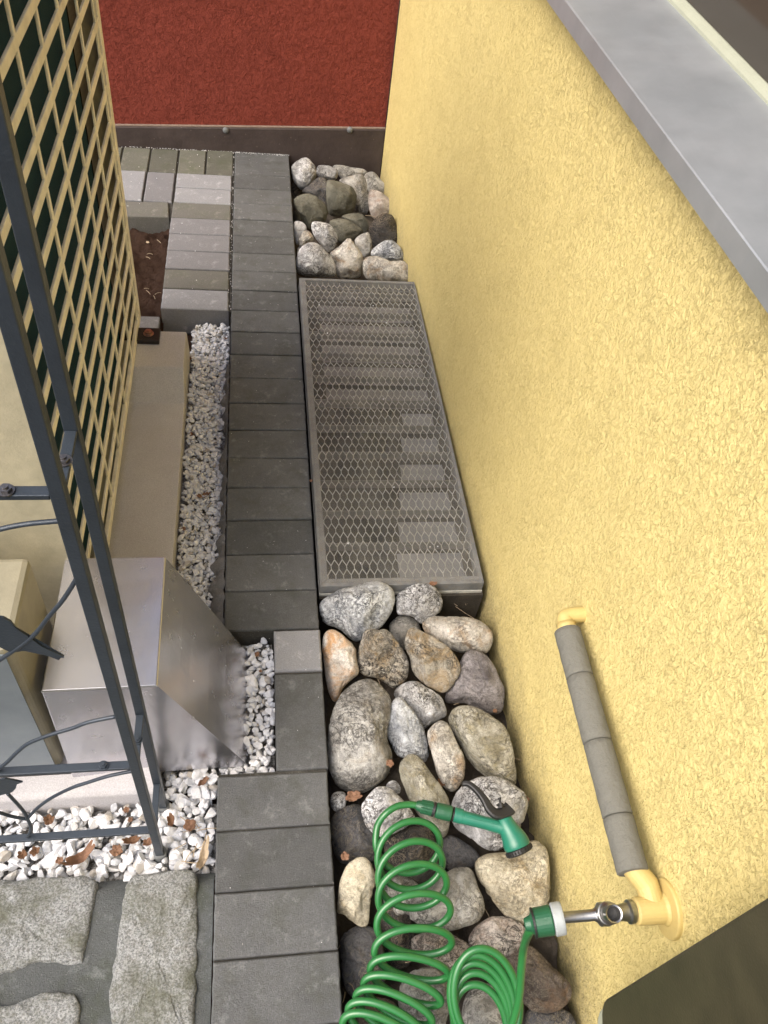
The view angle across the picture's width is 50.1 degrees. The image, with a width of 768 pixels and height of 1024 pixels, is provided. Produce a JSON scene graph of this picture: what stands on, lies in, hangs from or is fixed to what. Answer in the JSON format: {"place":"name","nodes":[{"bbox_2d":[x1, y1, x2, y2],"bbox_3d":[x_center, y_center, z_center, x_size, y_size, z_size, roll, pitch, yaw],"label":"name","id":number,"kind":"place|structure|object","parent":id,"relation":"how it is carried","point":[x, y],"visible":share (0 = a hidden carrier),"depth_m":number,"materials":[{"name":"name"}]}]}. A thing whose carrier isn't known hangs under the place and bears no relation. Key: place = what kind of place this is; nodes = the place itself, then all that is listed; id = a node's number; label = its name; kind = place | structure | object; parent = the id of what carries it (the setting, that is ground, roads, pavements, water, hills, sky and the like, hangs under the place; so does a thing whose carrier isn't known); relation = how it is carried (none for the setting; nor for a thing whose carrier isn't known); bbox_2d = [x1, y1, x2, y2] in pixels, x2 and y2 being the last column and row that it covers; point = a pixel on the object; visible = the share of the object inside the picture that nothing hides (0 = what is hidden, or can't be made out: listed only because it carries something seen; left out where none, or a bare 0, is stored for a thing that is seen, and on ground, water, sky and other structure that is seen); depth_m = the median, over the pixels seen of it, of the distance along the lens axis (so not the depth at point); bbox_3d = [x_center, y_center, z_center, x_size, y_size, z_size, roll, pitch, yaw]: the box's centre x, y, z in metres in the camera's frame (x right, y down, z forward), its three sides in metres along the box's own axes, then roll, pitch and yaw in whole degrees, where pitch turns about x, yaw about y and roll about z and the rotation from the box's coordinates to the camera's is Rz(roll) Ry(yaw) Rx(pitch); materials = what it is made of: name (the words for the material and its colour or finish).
{"place":"outdoors","nodes":[
{"label":"outdoors","id":0,"kind":"place"},
{"bbox_2d":[0,869,197,1023],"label":"cobbled pavement","id":1,"kind":"structure","parent":0,"point":[48,920],"depth_m":1.31,"materials":[{"name":"stone"}]},
{"bbox_2d":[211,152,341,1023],"bbox_3d":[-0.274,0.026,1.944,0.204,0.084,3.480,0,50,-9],"label":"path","id":2,"kind":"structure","parent":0,"point":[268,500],"depth_m":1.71,"materials":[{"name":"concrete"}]},
{"bbox_2d":[125,146,437,942],"bbox_3d":[-0.255,-0.329,2.185,0.742,0.025,2.770,-8,51,-15],"label":"grit","id":3,"kind":"object","parent":2,"relation":"on","point":[230,278],"visible":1,"depth_m":2.71,"materials":[{"name":"gravel"}]},
{"bbox_2d":[167,0,400,1023],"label":"ground","id":4,"kind":"structure","parent":0,"point":[189,337],"depth_m":1.93,"materials":[{"name":"soil"}]},
{"bbox_2d":[0,331,190,814],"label":"concrete foundation","id":5,"kind":"object","parent":4,"relation":"on","point":[146,517],"visible":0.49,"depth_m":1.93,"materials":[{"name":"concrete"}]},
{"bbox_2d":[0,559,70,777],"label":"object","id":6,"kind":"object","parent":5,"relation":"on","point":[25,716],"visible":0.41,"depth_m":1.29,"materials":[{"name":"beige metal"}]},
{"bbox_2d":[0,0,160,624],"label":"trellis","id":7,"kind":"object","parent":5,"relation":"on","point":[54,74],"visible":0.69,"depth_m":1.46,"materials":[{"name":"beige"}]},
{"bbox_2d":[0,873,214,1023],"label":"cobble joints","id":8,"kind":"object","parent":4,"relation":"on","point":[87,981],"visible":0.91,"depth_m":1.29,"materials":[{"name":"concrete"}]},
{"bbox_2d":[0,323,275,882],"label":"gravel","id":9,"kind":"structure","parent":4,"relation":"on","point":[79,818],"depth_m":1.57,"materials":[{"name":"gravel"}]},
{"bbox_2d":[17,849,27,858],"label":"fallen leaf","id":10,"kind":"object","parent":9,"relation":"on","point":[23,853],"visible":1,"depth_m":1.40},
{"bbox_2d":[29,846,39,856],"bbox_3d":[-0.597,0.580,1.404,0.016,0.008,0.018,25,51,12],"label":"fallen leaf","id":11,"kind":"object","parent":9,"relation":"on","point":[34,851],"visible":1,"depth_m":1.41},
{"bbox_2d":[43,814,54,824],"bbox_3d":[-0.587,0.539,1.438,0.020,0.010,0.019,16,49,5],"label":"fallen leaf","id":12,"kind":"object","parent":9,"relation":"on","point":[48,819],"visible":1,"depth_m":1.44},
{"bbox_2d":[59,839,94,865],"bbox_3d":[-0.517,0.581,1.387,0.062,0.043,0.020,-30,60,-29],"label":"fallen leaf","id":13,"kind":"object","parent":9,"relation":"on","point":[80,857],"visible":1,"depth_m":1.40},
{"bbox_2d":[0,75,169,862],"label":"garden trellis","id":14,"kind":"object","parent":9,"relation":"on","point":[55,467],"visible":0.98,"depth_m":0.80,"materials":[{"name":"metal"}]},
{"bbox_2d":[109,844,122,855],"bbox_3d":[-0.463,0.584,1.418,0.022,0.007,0.022,-26,58,-27],"label":"fallen leaf","id":15,"kind":"object","parent":9,"relation":"on","point":[116,850],"visible":1,"depth_m":1.42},
{"bbox_2d":[122,835,140,843],"bbox_3d":[-0.439,0.572,1.431,0.034,0.014,0.014,-5,51,-12],"label":"fallen leaf","id":16,"kind":"object","parent":9,"relation":"on","point":[132,839],"visible":1,"depth_m":1.43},
{"bbox_2d":[41,557,249,776],"bbox_3d":[-0.405,0.292,1.491,0.315,0.334,0.278,0,50,-9],"label":"metal hood","id":17,"kind":"object","parent":9,"relation":"on","point":[191,657],"visible":0.85,"depth_m":1.41,"materials":[{"name":"metal"}]},
{"bbox_2d":[142,837,151,845],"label":"fallen leaf","id":18,"kind":"object","parent":9,"relation":"on","point":[147,842],"visible":0.92,"depth_m":1.43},
{"bbox_2d":[167,813,174,825],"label":"fallen leaf","id":19,"kind":"object","parent":9,"relation":"on","point":[170,818],"visible":1,"depth_m":1.46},
{"bbox_2d":[183,819,195,831],"bbox_3d":[-0.345,0.558,1.458,0.022,0.006,0.023,1,50,-8],"label":"fallen leaf","id":20,"kind":"object","parent":9,"relation":"on","point":[189,825],"visible":1,"depth_m":1.46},
{"bbox_2d":[196,835,208,869],"bbox_3d":[-0.313,0.592,1.419,0.016,0.035,0.059,11,49,1],"label":"fallen leaf","id":21,"kind":"object","parent":9,"relation":"on","point":[203,856],"visible":1,"depth_m":1.43,"materials":[{"name":"plant"}]},
{"bbox_2d":[198,776,208,785],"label":"fallen leaf","id":22,"kind":"object","parent":9,"relation":"on","point":[203,781],"visible":1,"depth_m":1.52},
{"bbox_2d":[207,320,230,624],"bbox_3d":[-0.411,-0.147,2.074,0.048,0.079,1.060,0,50,-8],"label":"mortar haunch","id":23,"kind":"object","parent":9,"relation":"on","point":[217,584],"visible":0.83,"depth_m":1.88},
{"bbox_2d":[129,228,169,330],"bbox_3d":[-0.875,-0.704,2.491,0.425,0.075,0.620,0,50,-9],"label":"soil patch","id":24,"kind":"object","parent":4,"relation":"on","point":[149,273],"visible":0.19,"depth_m":2.56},
{"bbox_2d":[139,316,159,327],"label":"concrete block","id":25,"kind":"structure","parent":4,"relation":"on","point":[149,322],"depth_m":2.36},
{"bbox_2d":[120,149,338,1023],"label":"path joint sand","id":26,"kind":"structure","parent":4,"relation":"on","point":[248,638],"depth_m":1.73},
{"bbox_2d":[121,170,145,201],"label":"concrete block","id":27,"kind":"structure","parent":26,"relation":"on","point":[133,190],"depth_m":2.77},
{"bbox_2d":[125,202,169,233],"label":"concrete block","id":28,"kind":"structure","parent":26,"relation":"on","point":[149,217],"depth_m":2.68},
{"bbox_2d":[144,172,174,203],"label":"concrete block","id":29,"kind":"structure","parent":26,"relation":"on","point":[159,187],"depth_m":2.78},
{"bbox_2d":[118,147,232,177],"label":"back paving","id":30,"kind":"structure","parent":26,"relation":"on","point":[163,160],"depth_m":2.91,"materials":[{"name":"concrete"}]},
{"bbox_2d":[161,289,228,333],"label":"concrete block","id":31,"kind":"structure","parent":26,"relation":"on","point":[186,311],"depth_m":2.40,"materials":[{"name":"concrete"}]},
{"bbox_2d":[163,269,228,291],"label":"concrete block","id":32,"kind":"structure","parent":26,"relation":"on","point":[198,280],"depth_m":2.47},
{"bbox_2d":[165,251,229,271],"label":"concrete block","id":33,"kind":"structure","parent":26,"relation":"on","point":[187,260],"depth_m":2.53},
{"bbox_2d":[167,234,229,253],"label":"concrete block","id":34,"kind":"structure","parent":26,"relation":"on","point":[199,243],"depth_m":2.59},
{"bbox_2d":[169,218,230,235],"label":"concrete block","id":35,"kind":"structure","parent":26,"relation":"on","point":[200,227],"depth_m":2.65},
{"bbox_2d":[171,203,230,221],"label":"concrete block","id":36,"kind":"structure","parent":26,"relation":"on","point":[201,211],"depth_m":2.72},
{"bbox_2d":[174,188,230,204],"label":"concrete block","id":37,"kind":"structure","parent":26,"relation":"on","point":[197,196],"depth_m":2.78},
{"bbox_2d":[176,173,231,191],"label":"concrete block","id":38,"kind":"structure","parent":26,"relation":"on","point":[200,181],"depth_m":2.84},
{"bbox_2d":[274,630,321,673],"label":"concrete block","id":39,"kind":"structure","parent":26,"relation":"on","point":[297,651],"depth_m":1.68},
{"bbox_2d":[98,0,398,184],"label":"red wall","id":40,"kind":"structure","parent":4,"relation":"on","point":[295,80],"depth_m":2.83,"materials":[{"name":"paint"}]},
{"bbox_2d":[380,0,767,1023],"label":"yellow house","id":41,"kind":"structure","parent":4,"relation":"on","point":[576,192],"depth_m":1.21,"materials":[{"name":"paint"}]},
{"bbox_2d":[298,278,483,644],"bbox_3d":[-0.061,-0.023,2.475,0.370,0.809,1.174,0,50,-9],"label":"light well","id":42,"kind":"object","parent":41,"relation":"attached to","point":[368,358],"visible":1,"depth_m":2.25,"materials":[{"name":"grey metal"}]},
{"bbox_2d":[554,606,648,876],"bbox_3d":[0.322,0.321,1.222,0.065,0.055,0.411,0,50,-9],"label":"water pipe","id":43,"kind":"object","parent":41,"relation":"attached to","point":[624,840],"visible":0.98,"depth_m":1.19,"materials":[{"name":"plastic"}]},
{"bbox_2d":[563,869,682,940],"bbox_3d":[0.304,0.512,1.078,0.148,0.087,0.100,0,50,-9],"label":"outdoor tap","id":44,"kind":"object","parent":41,"relation":"attached to","point":[655,901],"visible":0.98,"depth_m":1.07,"materials":[{"name":"silver metal"}]},
{"bbox_2d":[339,801,566,1023],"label":"coil hose","id":45,"kind":"object","parent":44,"relation":"attached to","point":[505,981],"visible":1,"depth_m":1.28,"materials":[{"name":"green plastic"}]},
{"bbox_2d":[598,898,767,1023],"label":"wall box","id":46,"kind":"object","parent":41,"relation":"attached to","point":[719,976],"visible":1,"depth_m":0.85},
{"bbox_2d":[602,898,767,1023],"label":"door panel","id":47,"kind":"structure","parent":46,"relation":"in","point":[722,978],"depth_m":0.85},
{"bbox_2d":[667,0,767,104],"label":"window frame","id":48,"kind":"structure","parent":41,"relation":"in","point":[718,43],"depth_m":1.09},
{"bbox_2d":[687,0,767,82],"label":"window pane","id":49,"kind":"structure","parent":41,"relation":"in","point":[743,24],"depth_m":1.06,"materials":[{"name":"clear glass"}]},
{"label":"boulder","id":50,"kind":"object","parent":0,"visible":0},
{"bbox_2d":[299,230,313,247],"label":"boulder","id":51,"kind":"object","parent":50,"relation":"on","point":[306,236],"visible":0.77,"depth_m":2.72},
{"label":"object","id":52,"kind":"structure","parent":0,"visible":0},
{"bbox_2d":[291,183,569,1023],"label":"bed soil","id":53,"kind":"structure","parent":52,"relation":"on","point":[546,947],"depth_m":1.61,"materials":[{"name":"soil"}]},
{"bbox_2d":[292,183,301,197],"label":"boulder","id":54,"kind":"object","parent":53,"relation":"on","point":[296,191],"visible":0.71,"depth_m":3.06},
{"bbox_2d":[293,210,300,221],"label":"boulder","id":55,"kind":"object","parent":53,"relation":"on","point":[296,216],"visible":0.35,"depth_m":2.95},
{"bbox_2d":[293,221,306,244],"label":"boulder","id":56,"kind":"object","parent":53,"relation":"on","point":[299,227],"visible":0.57,"depth_m":2.76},
{"bbox_2d":[291,157,315,189],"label":"boulder","id":57,"kind":"object","parent":53,"relation":"on","point":[303,170],"visible":0.94,"depth_m":2.98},
{"bbox_2d":[294,193,327,229],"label":"boulder","id":58,"kind":"object","parent":53,"relation":"on","point":[310,208],"visible":0.9,"depth_m":2.84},
{"bbox_2d":[303,177,326,206],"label":"boulder","id":59,"kind":"object","parent":53,"relation":"on","point":[316,187],"visible":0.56,"depth_m":2.95,"materials":[{"name":"stone"}]},
{"bbox_2d":[296,242,335,276],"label":"boulder","id":60,"kind":"object","parent":53,"relation":"on","point":[313,259],"visible":0.98,"depth_m":2.62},
{"bbox_2d":[311,221,337,251],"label":"boulder","id":61,"kind":"object","parent":53,"relation":"on","point":[325,235],"visible":0.98,"depth_m":2.75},
{"bbox_2d":[316,165,337,179],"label":"boulder","id":62,"kind":"object","parent":53,"relation":"on","point":[327,172],"visible":0.88,"depth_m":3.05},
{"bbox_2d":[144,215,519,1002],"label":"dry grass litter","id":63,"kind":"object","parent":53,"relation":"on","point":[204,829],"visible":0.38,"depth_m":1.46,"materials":[{"name":"plant"}]},
{"bbox_2d":[330,791,345,811],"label":"boulder","id":64,"kind":"object","parent":53,"relation":"on","point":[337,801],"visible":1,"depth_m":1.53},
{"bbox_2d":[322,629,358,701],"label":"boulder","id":65,"kind":"object","parent":53,"relation":"on","point":[341,668],"visible":1,"depth_m":1.71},
{"bbox_2d":[326,180,356,216],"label":"boulder","id":66,"kind":"object","parent":53,"relation":"on","point":[341,197],"visible":0.97,"depth_m":2.91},
{"bbox_2d":[329,218,362,242],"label":"boulder","id":67,"kind":"object","parent":53,"relation":"on","point":[344,229],"visible":0.82,"depth_m":2.82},
{"bbox_2d":[330,238,362,278],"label":"boulder","id":68,"kind":"object","parent":53,"relation":"on","point":[346,255],"visible":0.98,"depth_m":2.67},
{"bbox_2d":[333,165,366,178],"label":"boulder","id":69,"kind":"object","parent":53,"relation":"on","point":[343,171],"visible":0.71,"depth_m":3.08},
{"bbox_2d":[330,804,373,863],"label":"boulder","id":70,"kind":"object","parent":53,"relation":"on","point":[351,834],"visible":0.76,"depth_m":1.49,"materials":[{"name":"stone"}]},
{"bbox_2d":[345,790,362,801],"bbox_3d":[-0.057,0.527,1.525,0.033,0.010,0.020,-10,52,-16],"label":"fallen leaf","id":71,"kind":"object","parent":70,"relation":"on","point":[352,796],"visible":1,"depth_m":1.53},
{"bbox_2d":[339,174,368,214],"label":"boulder","id":72,"kind":"object","parent":53,"relation":"on","point":[357,183],"visible":0.72,"depth_m":2.98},
{"bbox_2d":[342,213,368,232],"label":"boulder","id":73,"kind":"object","parent":53,"relation":"on","point":[359,220],"visible":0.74,"depth_m":2.90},
{"bbox_2d":[337,857,374,926],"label":"boulder","id":74,"kind":"object","parent":53,"relation":"on","point":[356,885],"visible":0.98,"depth_m":1.40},
{"bbox_2d":[341,851,349,859],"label":"fallen leaf","id":75,"kind":"object","parent":74,"relation":"on","point":[344,855],"visible":1,"depth_m":1.43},
{"bbox_2d":[319,581,394,641],"bbox_3d":[-0.054,0.209,1.788,0.156,0.108,0.118,-24,57,-26],"label":"boulder","id":76,"kind":"object","parent":53,"relation":"on","point":[353,613],"visible":0.94,"depth_m":1.76,"materials":[{"name":"stone"}]},
{"bbox_2d":[327,679,391,792],"bbox_3d":[-0.048,0.443,1.616,0.132,0.130,0.202,0,50,-9],"label":"boulder","id":77,"kind":"object","parent":53,"relation":"on","point":[359,752],"visible":0.96,"depth_m":1.57,"materials":[{"name":"stone"}]},
{"bbox_2d":[386,759,393,766],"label":"fallen leaf","id":78,"kind":"object","parent":77,"relation":"on","point":[389,763],"visible":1,"depth_m":1.53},
{"bbox_2d":[355,232,371,256],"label":"boulder","id":79,"kind":"object","parent":53,"relation":"on","point":[363,242],"visible":0.91,"depth_m":2.76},
{"bbox_2d":[340,926,387,996],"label":"boulder","id":80,"kind":"object","parent":53,"relation":"on","point":[356,942],"visible":0.62,"depth_m":1.37,"materials":[{"name":"stone"}]},
{"bbox_2d":[348,997,396,1023],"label":"boulder","id":81,"kind":"object","parent":53,"relation":"on","point":[361,1020],"visible":0.09,"depth_m":1.33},
{"bbox_2d":[364,172,383,193],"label":"boulder","id":82,"kind":"object","parent":53,"relation":"on","point":[374,181],"visible":0.8,"depth_m":3.06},
{"bbox_2d":[368,189,388,218],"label":"boulder","id":83,"kind":"object","parent":53,"relation":"on","point":[378,202],"visible":0.82,"depth_m":2.97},
{"bbox_2d":[357,629,408,687],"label":"boulder","id":84,"kind":"object","parent":53,"relation":"on","point":[381,656],"visible":1,"depth_m":1.72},
{"bbox_2d":[369,213,396,246],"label":"boulder","id":85,"kind":"object","parent":53,"relation":"on","point":[382,227],"visible":0.78,"depth_m":2.82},
{"bbox_2d":[363,256,407,281],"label":"boulder","id":86,"kind":"object","parent":53,"relation":"on","point":[376,268],"visible":0.94,"depth_m":2.66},
{"bbox_2d":[371,240,402,260],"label":"boulder","id":87,"kind":"object","parent":53,"relation":"on","point":[390,250],"visible":0.8,"depth_m":2.73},
{"bbox_2d":[361,786,414,836],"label":"boulder","id":88,"kind":"object","parent":53,"relation":"on","point":[378,801],"visible":0.79,"depth_m":1.50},
{"bbox_2d":[386,780,400,794],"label":"boulder","id":89,"kind":"object","parent":53,"relation":"on","point":[394,786],"visible":0.71,"depth_m":1.56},
{"bbox_2d":[381,903,414,969],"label":"boulder","id":90,"kind":"object","parent":53,"relation":"on","point":[403,940],"visible":0.34,"depth_m":1.42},
{"bbox_2d":[383,875,417,915],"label":"boulder","id":91,"kind":"object","parent":53,"relation":"on","point":[401,880],"visible":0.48,"depth_m":1.46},
{"bbox_2d":[389,615,420,649],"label":"boulder","id":92,"kind":"object","parent":53,"relation":"on","point":[400,626],"visible":0.65,"depth_m":1.81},
{"bbox_2d":[396,583,442,623],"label":"boulder","id":93,"kind":"object","parent":92,"relation":"on","point":[420,603],"visible":0.99,"depth_m":1.79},
{"bbox_2d":[387,697,428,761],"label":"boulder","id":94,"kind":"object","parent":53,"relation":"on","point":[406,734],"visible":0.87,"depth_m":1.61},
{"bbox_2d":[384,825,438,883],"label":"boulder","id":95,"kind":"object","parent":53,"relation":"on","point":[412,853],"visible":0.43,"depth_m":1.49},
{"bbox_2d":[394,681,446,728],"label":"boulder","id":96,"kind":"object","parent":53,"relation":"on","point":[426,705],"visible":0.78,"depth_m":1.67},
{"bbox_2d":[398,967,448,1023],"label":"boulder","id":97,"kind":"object","parent":53,"relation":"on","point":[441,1014],"visible":0.49,"depth_m":1.35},
{"bbox_2d":[399,754,449,836],"bbox_3d":[0.079,0.535,1.555,0.066,0.069,0.156,-27,58,-27],"label":"boulder","id":98,"kind":"object","parent":53,"relation":"on","point":[419,780],"visible":0.73,"depth_m":1.54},
{"bbox_2d":[405,628,460,692],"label":"boulder","id":99,"kind":"object","parent":53,"relation":"on","point":[435,664],"visible":1,"depth_m":1.71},
{"bbox_2d":[411,933,470,969],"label":"boulder","id":100,"kind":"object","parent":53,"relation":"on","point":[426,941],"visible":0.34,"depth_m":1.39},
{"bbox_2d":[427,720,464,791],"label":"boulder","id":101,"kind":"object","parent":53,"relation":"on","point":[448,757],"visible":1,"depth_m":1.59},
{"bbox_2d":[409,867,484,930],"bbox_3d":[0.108,0.680,1.440,0.130,0.078,0.097,0,50,-9],"label":"boulder","id":102,"kind":"object","parent":53,"relation":"on","point":[464,895],"visible":0.64,"depth_m":1.42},
{"bbox_2d":[422,616,492,653],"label":"boulder","id":103,"kind":"object","parent":53,"relation":"on","point":[460,634],"visible":0.87,"depth_m":1.77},
{"bbox_2d":[443,835,479,870],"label":"boulder","id":104,"kind":"object","parent":53,"relation":"on","point":[458,852],"visible":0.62,"depth_m":1.52,"materials":[{"name":"stone"}]},
{"bbox_2d":[445,650,504,714],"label":"boulder","id":105,"kind":"object","parent":53,"relation":"on","point":[478,684],"visible":0.91,"depth_m":1.71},
{"bbox_2d":[462,983,501,1023],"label":"boulder","id":106,"kind":"object","parent":53,"relation":"on","point":[479,1007],"visible":0.52,"depth_m":1.35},
{"bbox_2d":[449,705,515,784],"bbox_3d":[0.203,0.460,1.636,0.185,0.088,0.092,39,55,23],"label":"boulder","id":107,"kind":"object","parent":53,"relation":"on","point":[483,739],"visible":0.97,"depth_m":1.61,"materials":[{"name":"stone"}]},
{"bbox_2d":[451,776,527,850],"bbox_3d":[0.198,0.558,1.545,0.133,0.106,0.120,31,52,18],"label":"boulder","id":108,"kind":"object","parent":53,"relation":"on","point":[495,788],"visible":0.68,"depth_m":1.52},
{"bbox_2d":[468,916,524,956],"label":"boulder","id":109,"kind":"object","parent":53,"relation":"on","point":[503,935],"visible":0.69,"depth_m":1.40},
{"bbox_2d":[475,840,549,924],"bbox_3d":[0.232,0.664,1.465,0.132,0.089,0.129,0,50,-9],"label":"boulder","id":110,"kind":"object","parent":53,"relation":"on","point":[516,888],"visible":0.81,"depth_m":1.44,"materials":[{"name":"stone"}]},
{"bbox_2d":[415,780,532,858],"bbox_3d":[0.164,0.532,1.438,0.212,0.068,0.082,23,50,11],"label":"spray nozzle","id":111,"kind":"object","parent":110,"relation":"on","point":[500,820],"visible":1,"depth_m":1.42,"materials":[{"name":"green plastic"}]},
{"bbox_2d":[506,946,571,1012],"bbox_3d":[0.255,0.788,1.381,0.074,0.061,0.117,-33,61,-31],"label":"boulder","id":112,"kind":"object","parent":53,"relation":"on","point":[547,988],"visible":0.84,"depth_m":1.36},
{"bbox_2d":[525,1009,575,1023],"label":"boulder","id":113,"kind":"object","parent":53,"relation":"on","point":[562,1016],"visible":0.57,"depth_m":1.37,"materials":[{"name":"stone"}]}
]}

